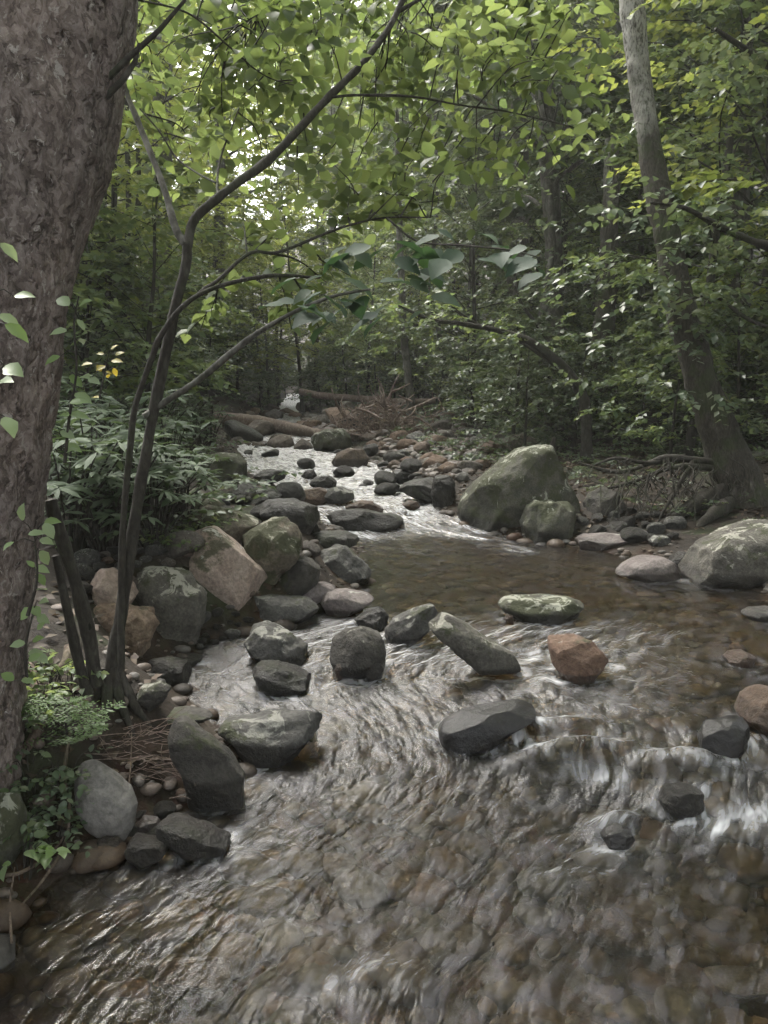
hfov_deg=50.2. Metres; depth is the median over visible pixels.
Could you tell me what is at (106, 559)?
cobble
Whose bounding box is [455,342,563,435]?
shrub
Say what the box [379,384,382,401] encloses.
driftwood stick
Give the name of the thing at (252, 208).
understory tree
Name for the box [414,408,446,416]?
driftwood stick
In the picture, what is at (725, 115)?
understory tree
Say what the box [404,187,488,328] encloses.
understory tree
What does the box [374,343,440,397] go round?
shrub
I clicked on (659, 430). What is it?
shrub
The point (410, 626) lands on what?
boulder
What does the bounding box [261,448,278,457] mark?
cobble
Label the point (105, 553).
cobble
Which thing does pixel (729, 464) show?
leaning tree
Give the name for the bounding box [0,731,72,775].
ground plant
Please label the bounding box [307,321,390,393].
shrub
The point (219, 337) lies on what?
shrub
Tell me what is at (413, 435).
cobble
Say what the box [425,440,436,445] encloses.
cobble
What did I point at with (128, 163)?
understory tree
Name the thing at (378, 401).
driftwood stick
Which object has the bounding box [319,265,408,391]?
understory tree
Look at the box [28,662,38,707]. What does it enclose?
surface root
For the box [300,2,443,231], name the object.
forest tree
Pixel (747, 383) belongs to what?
shrub
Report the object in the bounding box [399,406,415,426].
driftwood stick
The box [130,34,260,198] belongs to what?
forest tree
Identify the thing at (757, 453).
fallen log
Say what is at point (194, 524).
seedling
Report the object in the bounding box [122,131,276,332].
understory tree
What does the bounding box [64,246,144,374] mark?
shrub
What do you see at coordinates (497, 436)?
cobble
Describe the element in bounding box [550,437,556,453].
stump
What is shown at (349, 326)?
understory tree
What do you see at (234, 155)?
sky
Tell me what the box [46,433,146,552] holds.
long leaved shrub
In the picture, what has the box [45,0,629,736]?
sapling
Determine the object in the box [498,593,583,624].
boulder
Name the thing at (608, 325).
slim tree
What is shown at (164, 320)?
shrub
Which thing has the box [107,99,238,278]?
understory tree
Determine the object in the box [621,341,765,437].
shrub
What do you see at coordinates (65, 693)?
seedling
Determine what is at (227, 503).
cobble
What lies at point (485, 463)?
cobble
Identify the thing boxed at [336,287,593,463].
arching tree
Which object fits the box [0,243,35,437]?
leafy shoot
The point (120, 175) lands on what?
understory tree
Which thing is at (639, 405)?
shrub
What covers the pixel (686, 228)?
understory tree
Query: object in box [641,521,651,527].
cobble
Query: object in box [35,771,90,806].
ground plant
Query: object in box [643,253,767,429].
shrub
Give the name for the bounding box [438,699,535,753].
boulder
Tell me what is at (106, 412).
long leaved shrub
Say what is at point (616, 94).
forest tree
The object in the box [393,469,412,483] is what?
boulder
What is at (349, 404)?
cobble
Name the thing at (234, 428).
cobble
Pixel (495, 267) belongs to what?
understory tree
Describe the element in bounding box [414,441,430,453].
cobble
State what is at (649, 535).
cobble
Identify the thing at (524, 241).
forest tree
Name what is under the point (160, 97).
forest tree
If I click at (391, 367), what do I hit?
shrub
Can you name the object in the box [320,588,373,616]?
boulder
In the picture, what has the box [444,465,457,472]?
cobble
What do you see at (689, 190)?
understory tree
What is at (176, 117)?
forest tree
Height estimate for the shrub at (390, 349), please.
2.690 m
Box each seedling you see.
[20,695,125,750]
[21,682,89,731]
[26,668,62,701]
[27,658,108,699]
[28,647,85,684]
[139,529,177,547]
[159,533,207,551]
[174,516,237,528]
[181,520,221,531]
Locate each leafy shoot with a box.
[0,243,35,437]
[1,597,49,685]
[3,503,60,617]
[45,296,100,462]
[82,345,124,397]
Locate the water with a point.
(386, 858)
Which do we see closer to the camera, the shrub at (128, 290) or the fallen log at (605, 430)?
the shrub at (128, 290)
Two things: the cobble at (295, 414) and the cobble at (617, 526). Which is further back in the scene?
the cobble at (295, 414)
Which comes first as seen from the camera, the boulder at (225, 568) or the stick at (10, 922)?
the stick at (10, 922)
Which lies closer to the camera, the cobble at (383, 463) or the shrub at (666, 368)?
the cobble at (383, 463)
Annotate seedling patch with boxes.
[0,824,70,881]
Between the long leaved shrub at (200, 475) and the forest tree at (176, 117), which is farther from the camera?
the forest tree at (176, 117)
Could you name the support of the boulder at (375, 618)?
on the water
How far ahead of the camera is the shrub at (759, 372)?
10.90 m
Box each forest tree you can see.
[92,29,205,231]
[120,15,272,389]
[121,43,229,186]
[129,2,329,389]
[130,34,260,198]
[228,3,349,319]
[238,0,415,384]
[252,60,384,336]
[258,33,374,307]
[291,0,393,201]
[293,0,509,396]
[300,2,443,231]
[312,0,537,376]
[336,22,480,237]
[359,0,645,321]
[380,9,660,247]
[386,0,711,430]
[417,0,683,410]
[492,0,724,291]
[528,0,721,126]
[530,5,656,282]
[556,9,724,87]
[580,1,767,424]
[586,1,707,277]
[647,0,767,395]
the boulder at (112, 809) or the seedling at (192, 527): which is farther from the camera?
the seedling at (192, 527)
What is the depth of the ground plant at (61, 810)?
2.82 m
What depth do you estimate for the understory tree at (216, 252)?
25.77 m
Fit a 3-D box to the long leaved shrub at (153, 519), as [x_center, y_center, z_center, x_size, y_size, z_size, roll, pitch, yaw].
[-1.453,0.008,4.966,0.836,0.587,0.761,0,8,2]
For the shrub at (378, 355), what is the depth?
27.13 m
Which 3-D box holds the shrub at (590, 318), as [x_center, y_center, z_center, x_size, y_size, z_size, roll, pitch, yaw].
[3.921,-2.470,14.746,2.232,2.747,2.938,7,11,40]
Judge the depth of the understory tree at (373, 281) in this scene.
23.59 m
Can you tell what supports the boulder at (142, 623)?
on the ground at (26, 885)
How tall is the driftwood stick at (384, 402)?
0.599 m
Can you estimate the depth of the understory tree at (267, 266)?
27.98 m
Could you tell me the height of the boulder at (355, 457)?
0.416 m
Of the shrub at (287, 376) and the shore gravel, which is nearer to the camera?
the shore gravel
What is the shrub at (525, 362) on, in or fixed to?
on the ground at (26, 885)
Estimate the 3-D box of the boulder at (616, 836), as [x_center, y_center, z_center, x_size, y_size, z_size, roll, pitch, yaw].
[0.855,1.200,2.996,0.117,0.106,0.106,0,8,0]
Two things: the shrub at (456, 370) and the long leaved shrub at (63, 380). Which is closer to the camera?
the long leaved shrub at (63, 380)
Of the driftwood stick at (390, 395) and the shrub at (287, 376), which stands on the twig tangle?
the driftwood stick at (390, 395)
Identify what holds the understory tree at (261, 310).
on the ground at (26, 885)
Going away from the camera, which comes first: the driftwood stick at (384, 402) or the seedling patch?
the seedling patch
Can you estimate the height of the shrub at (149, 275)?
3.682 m
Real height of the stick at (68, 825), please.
0.338 m
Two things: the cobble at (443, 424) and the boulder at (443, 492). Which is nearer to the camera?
the boulder at (443, 492)
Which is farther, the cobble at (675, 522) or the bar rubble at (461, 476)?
the bar rubble at (461, 476)
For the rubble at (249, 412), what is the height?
0.823 m
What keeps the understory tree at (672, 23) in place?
on the ground at (26, 885)
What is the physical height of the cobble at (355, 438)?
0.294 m
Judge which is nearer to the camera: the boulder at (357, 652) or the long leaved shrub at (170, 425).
the boulder at (357, 652)
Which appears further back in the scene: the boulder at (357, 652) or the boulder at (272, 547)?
the boulder at (272, 547)
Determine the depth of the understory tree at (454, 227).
17.34 m
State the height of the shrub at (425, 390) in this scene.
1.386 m
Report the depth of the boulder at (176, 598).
4.62 m
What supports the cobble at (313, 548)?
on the ground at (26, 885)
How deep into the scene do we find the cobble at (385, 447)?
14.14 m
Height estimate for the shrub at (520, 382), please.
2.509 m
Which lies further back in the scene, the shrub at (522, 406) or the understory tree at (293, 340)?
the understory tree at (293, 340)
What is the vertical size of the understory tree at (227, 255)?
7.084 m
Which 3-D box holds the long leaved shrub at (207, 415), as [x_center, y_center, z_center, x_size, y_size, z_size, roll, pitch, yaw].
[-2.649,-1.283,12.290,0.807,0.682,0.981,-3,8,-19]
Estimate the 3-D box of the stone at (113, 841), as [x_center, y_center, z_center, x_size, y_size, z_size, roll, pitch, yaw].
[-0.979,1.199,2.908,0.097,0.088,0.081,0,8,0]
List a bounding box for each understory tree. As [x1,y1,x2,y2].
[72,0,292,423]
[80,5,216,349]
[89,5,317,403]
[95,153,176,367]
[96,1,270,402]
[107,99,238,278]
[119,114,248,279]
[121,110,171,148]
[121,116,274,377]
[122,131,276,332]
[136,190,216,303]
[171,205,271,325]
[172,162,278,383]
[173,165,283,376]
[176,225,274,391]
[188,204,270,382]
[197,227,292,398]
[201,223,273,340]
[208,179,301,381]
[212,211,346,405]
[222,183,367,413]
[227,245,308,399]
[229,205,334,396]
[234,217,294,378]
[244,216,341,386]
[245,152,393,402]
[249,227,378,409]
[282,260,346,359]
[298,232,387,393]
[300,178,445,380]
[315,230,426,403]
[317,191,442,376]
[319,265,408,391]
[333,229,442,375]
[340,218,476,354]
[343,161,459,368]
[344,179,495,394]
[346,188,484,325]
[352,190,477,380]
[364,160,471,314]
[365,134,506,399]
[369,169,537,416]
[371,132,581,425]
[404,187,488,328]
[414,109,578,397]
[429,187,544,335]
[443,138,629,326]
[449,150,601,311]
[451,111,643,333]
[456,135,657,362]
[462,168,589,308]
[477,88,718,423]
[504,46,722,337]
[504,169,636,326]
[513,0,767,455]
[529,120,700,340]
[533,0,767,447]
[541,8,767,414]
[560,40,767,342]
[569,170,649,326]
[572,2,767,357]
[574,224,698,359]
[580,89,766,298]
[592,0,765,316]
[598,0,767,427]
[624,79,765,291]
[626,0,767,251]
[658,135,766,295]
[700,26,767,248]
[722,126,765,259]
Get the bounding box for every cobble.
[67,581,92,593]
[74,548,101,566]
[76,563,95,579]
[93,561,106,571]
[99,551,110,557]
[101,556,113,563]
[106,546,117,553]
[127,826,137,836]
[136,547,144,553]
[136,810,146,817]
[139,556,151,561]
[145,544,166,555]
[153,800,176,818]
[161,557,175,566]
[163,530,204,558]
[175,788,185,795]
[196,644,203,649]
[205,611,210,622]
[208,639,218,644]
[213,624,220,629]
[221,498,230,505]
[223,490,239,498]
[224,420,262,441]
[224,477,236,483]
[224,629,240,638]
[230,495,246,503]
[231,611,239,616]
[237,483,260,494]
[242,616,253,622]
[244,450,252,454]
[244,496,251,503]
[245,493,256,499]
[248,420,273,435]
[249,497,267,505]
[250,407,260,414]
[250,504,260,518]
[252,442,265,445]
[260,410,268,415]
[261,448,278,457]
[265,409,282,418]
[266,434,294,447]
[276,482,305,500]
[279,408,294,412]
[289,412,301,416]
[294,439,312,449]
[295,402,309,410]
[297,458,314,468]
[303,540,320,557]
[305,420,321,427]
[310,414,327,423]
[311,523,319,532]
[324,407,349,425]
[333,465,354,476]
[339,401,353,409]
[342,411,374,428]
[345,428,359,441]
[360,433,376,441]
[363,443,378,456]
[363,480,374,484]
[366,440,377,444]
[374,471,395,484]
[374,482,399,495]
[377,461,388,466]
[381,445,389,449]
[383,451,405,462]
[389,430,407,440]
[389,460,400,466]
[391,420,415,431]
[396,439,417,449]
[397,449,409,455]
[400,458,421,472]
[406,432,425,440]
[408,473,420,478]
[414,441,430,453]
[419,452,433,459]
[422,454,447,468]
[423,420,450,432]
[423,435,447,445]
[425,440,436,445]
[435,430,454,437]
[437,462,456,472]
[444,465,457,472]
[451,468,462,473]
[452,445,462,450]
[457,460,482,469]
[459,427,478,436]
[462,451,485,459]
[469,437,479,444]
[475,423,490,430]
[476,458,490,468]
[480,440,500,452]
[487,432,504,440]
[576,516,589,524]
[588,524,606,532]
[591,513,602,521]
[606,521,626,531]
[608,510,619,518]
[618,516,635,526]
[620,527,647,542]
[626,507,636,513]
[635,512,648,519]
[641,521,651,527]
[646,522,665,533]
[646,533,654,540]
[650,510,663,516]
[663,516,686,528]
[666,532,678,538]
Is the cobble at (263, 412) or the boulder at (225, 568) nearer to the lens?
the boulder at (225, 568)
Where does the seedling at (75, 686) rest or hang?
on the ground at (26, 885)
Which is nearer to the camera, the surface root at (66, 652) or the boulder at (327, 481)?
the surface root at (66, 652)
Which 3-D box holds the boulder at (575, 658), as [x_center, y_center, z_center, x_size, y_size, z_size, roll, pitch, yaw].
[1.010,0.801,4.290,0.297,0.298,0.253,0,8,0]
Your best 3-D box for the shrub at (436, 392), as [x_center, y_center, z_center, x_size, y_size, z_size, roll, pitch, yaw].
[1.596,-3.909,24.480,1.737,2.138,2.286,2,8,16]
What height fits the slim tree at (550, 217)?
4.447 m
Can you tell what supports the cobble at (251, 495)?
on the ground at (26, 885)
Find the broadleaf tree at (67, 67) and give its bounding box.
[0,0,185,792]
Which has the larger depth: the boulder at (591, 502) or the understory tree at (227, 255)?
the understory tree at (227, 255)
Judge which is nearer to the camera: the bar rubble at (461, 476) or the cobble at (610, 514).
the cobble at (610, 514)
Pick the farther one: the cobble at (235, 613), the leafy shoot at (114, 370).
the cobble at (235, 613)
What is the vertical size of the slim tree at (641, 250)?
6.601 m
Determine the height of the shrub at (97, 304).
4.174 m
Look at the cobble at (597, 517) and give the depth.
8.05 m
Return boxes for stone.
[97,836,121,846]
[135,815,160,832]
[334,663,342,679]
[366,663,383,681]
[402,500,419,510]
[504,614,513,624]
[649,535,670,546]
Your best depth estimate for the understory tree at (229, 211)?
29.23 m
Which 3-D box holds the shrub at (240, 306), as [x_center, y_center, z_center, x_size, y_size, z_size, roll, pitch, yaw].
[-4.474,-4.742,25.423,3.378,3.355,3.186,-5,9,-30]
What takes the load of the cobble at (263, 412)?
on the water
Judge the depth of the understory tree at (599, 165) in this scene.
15.05 m
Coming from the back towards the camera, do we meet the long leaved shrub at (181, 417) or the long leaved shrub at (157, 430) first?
the long leaved shrub at (181, 417)
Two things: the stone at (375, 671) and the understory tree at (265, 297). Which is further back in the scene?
the understory tree at (265, 297)
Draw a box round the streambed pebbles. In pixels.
[0,507,767,968]
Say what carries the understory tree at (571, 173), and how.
on the ground cover at (219, 495)
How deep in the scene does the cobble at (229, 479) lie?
8.01 m
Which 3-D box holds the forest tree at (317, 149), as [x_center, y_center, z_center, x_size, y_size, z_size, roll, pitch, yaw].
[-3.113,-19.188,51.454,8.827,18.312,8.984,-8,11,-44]
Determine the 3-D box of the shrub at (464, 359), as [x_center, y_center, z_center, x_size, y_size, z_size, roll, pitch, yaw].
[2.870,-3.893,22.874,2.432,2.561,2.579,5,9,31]
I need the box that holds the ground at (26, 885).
[0,161,767,905]
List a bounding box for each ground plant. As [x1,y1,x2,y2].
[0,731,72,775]
[0,765,74,802]
[2,801,82,843]
[19,805,92,871]
[21,788,93,835]
[22,708,60,735]
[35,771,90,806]
[44,744,112,792]
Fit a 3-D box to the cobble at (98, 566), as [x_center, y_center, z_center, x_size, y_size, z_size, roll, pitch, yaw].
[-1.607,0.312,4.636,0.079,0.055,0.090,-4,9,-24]
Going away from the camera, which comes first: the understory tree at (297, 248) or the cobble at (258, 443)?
the cobble at (258, 443)
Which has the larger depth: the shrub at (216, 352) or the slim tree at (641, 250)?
the shrub at (216, 352)
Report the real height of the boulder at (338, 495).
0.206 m
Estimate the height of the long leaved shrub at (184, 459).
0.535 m
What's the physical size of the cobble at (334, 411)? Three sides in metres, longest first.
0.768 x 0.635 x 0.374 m
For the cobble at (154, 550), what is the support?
on the ground at (26, 885)
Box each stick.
[5,829,69,877]
[8,867,14,943]
[22,732,71,903]
[102,750,168,760]
[128,732,131,782]
[156,756,171,761]
[331,387,344,417]
[331,414,346,428]
[346,428,366,432]
[351,396,384,412]
[354,407,390,422]
[357,383,365,406]
[369,386,387,409]
[370,406,391,424]
[371,411,381,434]
[374,423,394,431]
[377,378,387,408]
[377,393,392,426]
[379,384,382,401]
[386,383,409,399]
[389,374,399,400]
[393,409,403,429]
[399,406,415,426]
[400,416,434,431]
[403,397,437,412]
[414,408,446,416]
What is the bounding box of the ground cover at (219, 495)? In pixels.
[44,367,767,548]
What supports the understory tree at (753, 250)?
on the ground at (26, 885)
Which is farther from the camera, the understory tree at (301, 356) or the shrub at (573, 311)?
the understory tree at (301, 356)
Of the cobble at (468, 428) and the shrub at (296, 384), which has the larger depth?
the shrub at (296, 384)
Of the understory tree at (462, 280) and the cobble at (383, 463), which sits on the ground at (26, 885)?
the understory tree at (462, 280)
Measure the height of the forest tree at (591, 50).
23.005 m
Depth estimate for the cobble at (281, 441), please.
15.75 m
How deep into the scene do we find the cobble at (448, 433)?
14.91 m
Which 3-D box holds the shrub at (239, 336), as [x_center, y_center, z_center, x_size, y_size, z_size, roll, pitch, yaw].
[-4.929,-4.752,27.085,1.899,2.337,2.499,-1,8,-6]
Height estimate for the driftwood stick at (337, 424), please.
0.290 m
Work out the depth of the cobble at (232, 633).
4.83 m
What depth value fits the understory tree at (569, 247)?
17.09 m
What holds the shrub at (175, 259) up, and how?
on the ground at (26, 885)
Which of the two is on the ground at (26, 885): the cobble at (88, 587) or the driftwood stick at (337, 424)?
the cobble at (88, 587)
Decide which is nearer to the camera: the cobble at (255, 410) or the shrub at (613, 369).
the shrub at (613, 369)
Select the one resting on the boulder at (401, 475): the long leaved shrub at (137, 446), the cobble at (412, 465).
the cobble at (412, 465)
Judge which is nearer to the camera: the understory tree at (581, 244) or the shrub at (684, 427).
the shrub at (684, 427)
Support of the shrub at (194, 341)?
on the ground at (26, 885)
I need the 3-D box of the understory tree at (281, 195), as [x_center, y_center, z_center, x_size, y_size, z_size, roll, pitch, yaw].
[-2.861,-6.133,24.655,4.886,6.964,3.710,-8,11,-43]
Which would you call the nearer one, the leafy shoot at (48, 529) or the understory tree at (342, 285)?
the leafy shoot at (48, 529)
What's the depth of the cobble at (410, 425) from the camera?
16.37 m
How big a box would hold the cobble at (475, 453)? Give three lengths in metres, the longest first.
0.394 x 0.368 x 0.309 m
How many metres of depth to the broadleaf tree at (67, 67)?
2.60 m
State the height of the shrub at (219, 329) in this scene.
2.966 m
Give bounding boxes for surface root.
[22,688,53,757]
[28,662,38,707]
[44,644,71,675]
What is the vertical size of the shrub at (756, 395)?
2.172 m
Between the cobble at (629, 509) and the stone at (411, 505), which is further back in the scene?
the stone at (411, 505)
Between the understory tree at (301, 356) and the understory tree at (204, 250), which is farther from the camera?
the understory tree at (301, 356)
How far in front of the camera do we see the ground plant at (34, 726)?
3.01 m
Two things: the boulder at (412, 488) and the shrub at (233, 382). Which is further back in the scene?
the shrub at (233, 382)
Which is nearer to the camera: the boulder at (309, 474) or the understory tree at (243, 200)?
the boulder at (309, 474)
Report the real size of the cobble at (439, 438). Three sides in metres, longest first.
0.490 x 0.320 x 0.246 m
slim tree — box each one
[107,23,211,393]
[334,42,481,420]
[375,115,482,400]
[441,186,487,328]
[467,182,637,429]
[471,270,589,435]
[530,137,677,434]
[564,62,708,415]
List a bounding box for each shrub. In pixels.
[44,468,155,553]
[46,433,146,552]
[49,433,185,530]
[51,410,177,509]
[52,400,129,470]
[53,374,121,444]
[57,383,178,451]
[59,240,202,411]
[60,302,89,395]
[61,394,118,425]
[62,213,191,423]
[62,233,176,400]
[62,428,189,497]
[63,152,258,427]
[63,232,169,370]
[63,282,143,386]
[64,235,134,352]
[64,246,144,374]
[65,233,251,371]
[66,218,207,408]
[68,175,136,311]
[68,271,267,427]
[82,461,222,546]
[90,262,197,367]
[97,394,198,444]
[105,447,222,522]
[107,388,175,420]
[118,285,238,407]
[118,416,221,478]
[136,320,226,392]
[140,275,252,384]
[149,449,234,516]
[160,395,219,437]
[171,328,211,382]
[174,276,248,376]
[176,313,255,394]
[177,416,223,456]
[179,304,248,395]
[181,404,236,442]
[190,304,290,395]
[211,338,258,379]
[217,333,262,384]
[224,358,257,390]
[236,372,288,414]
[239,353,283,396]
[248,342,293,381]
[249,359,291,393]
[254,354,296,406]
[270,365,298,397]
[272,358,298,388]
[277,362,347,411]
[284,369,311,402]
[284,376,330,411]
[290,336,371,405]
[292,353,363,404]
[294,337,338,380]
[295,350,353,404]
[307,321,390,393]
[321,342,364,387]
[330,369,355,401]
[336,355,405,405]
[343,324,401,382]
[349,372,389,404]
[350,351,401,389]
[351,328,435,405]
[354,334,421,393]
[359,316,450,394]
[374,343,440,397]
[374,373,418,404]
[382,330,450,397]
[390,351,448,399]
[411,347,453,403]
[415,372,438,398]
[419,333,478,397]
[419,336,461,389]
[423,345,529,428]
[426,306,586,433]
[428,331,500,397]
[432,346,503,414]
[439,357,505,413]
[440,370,505,425]
[443,330,502,401]
[447,316,602,433]
[454,371,507,422]
[455,339,600,449]
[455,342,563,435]
[457,301,533,412]
[465,357,535,423]
[477,340,598,432]
[483,358,536,416]
[488,356,599,428]
[493,365,549,430]
[510,335,653,452]
[529,317,578,326]
[531,308,634,400]
[536,293,664,428]
[537,337,650,422]
[546,369,634,435]
[557,311,721,446]
[574,306,767,464]
[578,342,679,427]
[584,331,668,417]
[587,296,767,448]
[614,287,673,402]
[616,283,719,387]
[617,327,682,416]
[617,343,675,416]
[620,308,767,435]
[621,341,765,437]
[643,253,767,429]
[671,318,767,431]
[716,348,767,419]
[722,346,767,398]
[724,298,767,391]
[745,327,767,400]
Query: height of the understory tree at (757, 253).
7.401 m
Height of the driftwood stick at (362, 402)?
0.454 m
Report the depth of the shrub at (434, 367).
26.21 m
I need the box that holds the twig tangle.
[307,389,434,440]
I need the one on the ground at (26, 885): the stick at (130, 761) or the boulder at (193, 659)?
the stick at (130, 761)
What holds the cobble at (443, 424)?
on the ground at (26, 885)
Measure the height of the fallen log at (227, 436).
1.053 m
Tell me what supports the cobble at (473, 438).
on the ground at (26, 885)
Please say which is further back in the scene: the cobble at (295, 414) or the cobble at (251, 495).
the cobble at (295, 414)
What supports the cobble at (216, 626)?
on the ground at (26, 885)
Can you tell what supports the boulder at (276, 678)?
on the water
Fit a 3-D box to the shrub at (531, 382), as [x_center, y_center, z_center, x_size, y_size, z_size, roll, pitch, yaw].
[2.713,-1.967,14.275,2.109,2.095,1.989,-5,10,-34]
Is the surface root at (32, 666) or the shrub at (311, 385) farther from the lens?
the shrub at (311, 385)
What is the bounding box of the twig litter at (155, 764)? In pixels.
[84,707,228,782]
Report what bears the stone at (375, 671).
on the water
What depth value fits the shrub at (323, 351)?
27.43 m
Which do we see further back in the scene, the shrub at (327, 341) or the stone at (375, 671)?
the shrub at (327, 341)
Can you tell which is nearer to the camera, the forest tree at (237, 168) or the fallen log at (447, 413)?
the fallen log at (447, 413)
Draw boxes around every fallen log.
[169,408,230,441]
[214,412,320,436]
[299,388,435,403]
[429,412,455,418]
[595,427,635,434]
[751,450,767,455]
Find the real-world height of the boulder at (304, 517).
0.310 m
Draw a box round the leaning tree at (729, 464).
[512,0,767,527]
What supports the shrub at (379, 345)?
on the ground at (26, 885)
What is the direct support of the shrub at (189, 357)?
on the ground at (26, 885)
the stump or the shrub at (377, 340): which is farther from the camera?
the shrub at (377, 340)
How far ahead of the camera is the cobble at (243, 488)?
7.08 m
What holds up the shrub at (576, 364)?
on the ground at (26, 885)
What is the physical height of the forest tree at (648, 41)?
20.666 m
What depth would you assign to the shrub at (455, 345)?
21.75 m
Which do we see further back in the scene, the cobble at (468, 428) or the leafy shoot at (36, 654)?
the cobble at (468, 428)
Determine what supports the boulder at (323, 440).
on the water
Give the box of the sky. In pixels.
[135,0,653,231]
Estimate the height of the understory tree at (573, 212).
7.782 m
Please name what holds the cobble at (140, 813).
on the ground at (26, 885)
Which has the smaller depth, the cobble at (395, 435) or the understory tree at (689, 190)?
the understory tree at (689, 190)
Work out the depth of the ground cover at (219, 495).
11.00 m
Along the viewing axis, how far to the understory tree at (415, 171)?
29.76 m
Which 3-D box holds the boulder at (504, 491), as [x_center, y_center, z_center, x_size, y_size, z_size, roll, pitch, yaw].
[1.396,-0.095,8.650,1.273,1.263,1.101,0,8,0]
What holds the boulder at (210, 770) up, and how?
on the ground at (26, 885)
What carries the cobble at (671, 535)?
on the ground at (26, 885)
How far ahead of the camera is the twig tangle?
15.70 m
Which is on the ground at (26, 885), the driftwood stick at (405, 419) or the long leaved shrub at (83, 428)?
the long leaved shrub at (83, 428)
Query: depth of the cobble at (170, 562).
4.85 m
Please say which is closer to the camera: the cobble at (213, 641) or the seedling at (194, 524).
the cobble at (213, 641)
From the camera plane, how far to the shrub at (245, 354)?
28.95 m
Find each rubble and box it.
[231,406,390,445]
[369,421,495,480]
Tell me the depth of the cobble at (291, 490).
7.32 m
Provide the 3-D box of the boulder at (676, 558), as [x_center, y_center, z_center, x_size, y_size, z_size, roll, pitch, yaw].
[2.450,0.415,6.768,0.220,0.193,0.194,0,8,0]
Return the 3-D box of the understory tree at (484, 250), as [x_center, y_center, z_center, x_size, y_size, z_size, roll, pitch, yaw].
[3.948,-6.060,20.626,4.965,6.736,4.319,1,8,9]
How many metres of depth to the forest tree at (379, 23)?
29.36 m
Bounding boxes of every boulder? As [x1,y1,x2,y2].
[0,792,27,868]
[74,759,137,841]
[90,567,138,605]
[93,602,159,655]
[124,832,167,867]
[135,566,206,644]
[137,681,170,711]
[147,656,191,686]
[155,812,230,860]
[166,706,212,726]
[168,715,244,811]
[179,488,225,508]
[182,653,202,666]
[189,526,266,610]
[195,505,258,545]
[200,452,246,481]
[218,708,322,767]
[242,516,302,584]
[244,620,307,665]
[252,660,310,696]
[253,469,286,482]
[254,486,281,498]
[254,594,318,623]
[260,498,319,534]
[279,556,319,595]
[301,469,316,478]
[303,487,327,505]
[303,581,335,603]
[309,475,336,487]
[311,428,351,451]
[312,530,359,548]
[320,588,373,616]
[321,544,370,584]
[324,486,354,503]
[327,508,403,531]
[329,626,386,679]
[331,448,368,467]
[345,500,383,511]
[354,606,388,629]
[384,603,436,644]
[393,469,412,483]
[399,477,455,504]
[428,612,520,675]
[431,475,455,507]
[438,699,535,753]
[457,444,579,531]
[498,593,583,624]
[500,433,537,450]
[519,499,575,542]
[547,633,608,683]
[574,532,626,550]
[582,486,625,515]
[600,822,634,849]
[615,555,680,581]
[658,781,704,817]
[668,551,685,565]
[678,519,767,588]
[697,715,749,757]
[722,649,756,667]
[734,684,767,734]
[741,606,767,621]
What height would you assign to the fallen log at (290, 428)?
0.583 m
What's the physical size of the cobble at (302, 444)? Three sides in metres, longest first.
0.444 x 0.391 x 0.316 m
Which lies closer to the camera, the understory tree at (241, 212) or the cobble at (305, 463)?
the cobble at (305, 463)
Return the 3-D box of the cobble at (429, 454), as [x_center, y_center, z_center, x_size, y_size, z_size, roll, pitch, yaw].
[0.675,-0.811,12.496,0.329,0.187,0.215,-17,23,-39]
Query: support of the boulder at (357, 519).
on the water
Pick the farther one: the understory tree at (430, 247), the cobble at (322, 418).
the understory tree at (430, 247)
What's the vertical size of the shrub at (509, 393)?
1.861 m
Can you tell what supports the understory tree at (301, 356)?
on the ground at (26, 885)
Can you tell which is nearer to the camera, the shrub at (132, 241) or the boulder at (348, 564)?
the boulder at (348, 564)
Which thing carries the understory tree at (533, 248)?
on the ground at (26, 885)
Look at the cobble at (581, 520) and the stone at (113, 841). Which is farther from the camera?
the cobble at (581, 520)
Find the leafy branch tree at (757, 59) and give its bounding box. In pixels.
[574,1,767,348]
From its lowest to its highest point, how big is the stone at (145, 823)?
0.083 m
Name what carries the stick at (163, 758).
on the shore gravel
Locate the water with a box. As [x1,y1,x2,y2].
[0,394,767,1023]
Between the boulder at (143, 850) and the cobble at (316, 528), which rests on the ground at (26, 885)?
the cobble at (316, 528)
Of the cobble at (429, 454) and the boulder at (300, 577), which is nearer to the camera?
the boulder at (300, 577)
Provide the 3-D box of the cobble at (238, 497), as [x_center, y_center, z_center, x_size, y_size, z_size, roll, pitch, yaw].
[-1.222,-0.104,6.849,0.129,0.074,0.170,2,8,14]
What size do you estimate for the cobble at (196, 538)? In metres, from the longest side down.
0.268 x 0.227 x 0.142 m
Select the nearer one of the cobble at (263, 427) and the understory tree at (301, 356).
the cobble at (263, 427)
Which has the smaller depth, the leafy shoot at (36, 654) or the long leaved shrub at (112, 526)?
the leafy shoot at (36, 654)
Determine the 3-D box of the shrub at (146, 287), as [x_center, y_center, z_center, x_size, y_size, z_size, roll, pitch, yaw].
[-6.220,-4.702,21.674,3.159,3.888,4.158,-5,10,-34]
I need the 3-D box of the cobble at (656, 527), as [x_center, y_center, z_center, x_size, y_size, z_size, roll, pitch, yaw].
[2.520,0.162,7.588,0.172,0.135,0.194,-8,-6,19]
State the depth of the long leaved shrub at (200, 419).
9.49 m
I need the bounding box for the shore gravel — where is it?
[0,398,767,898]
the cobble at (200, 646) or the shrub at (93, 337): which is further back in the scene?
the shrub at (93, 337)
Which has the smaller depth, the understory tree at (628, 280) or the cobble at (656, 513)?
the cobble at (656, 513)

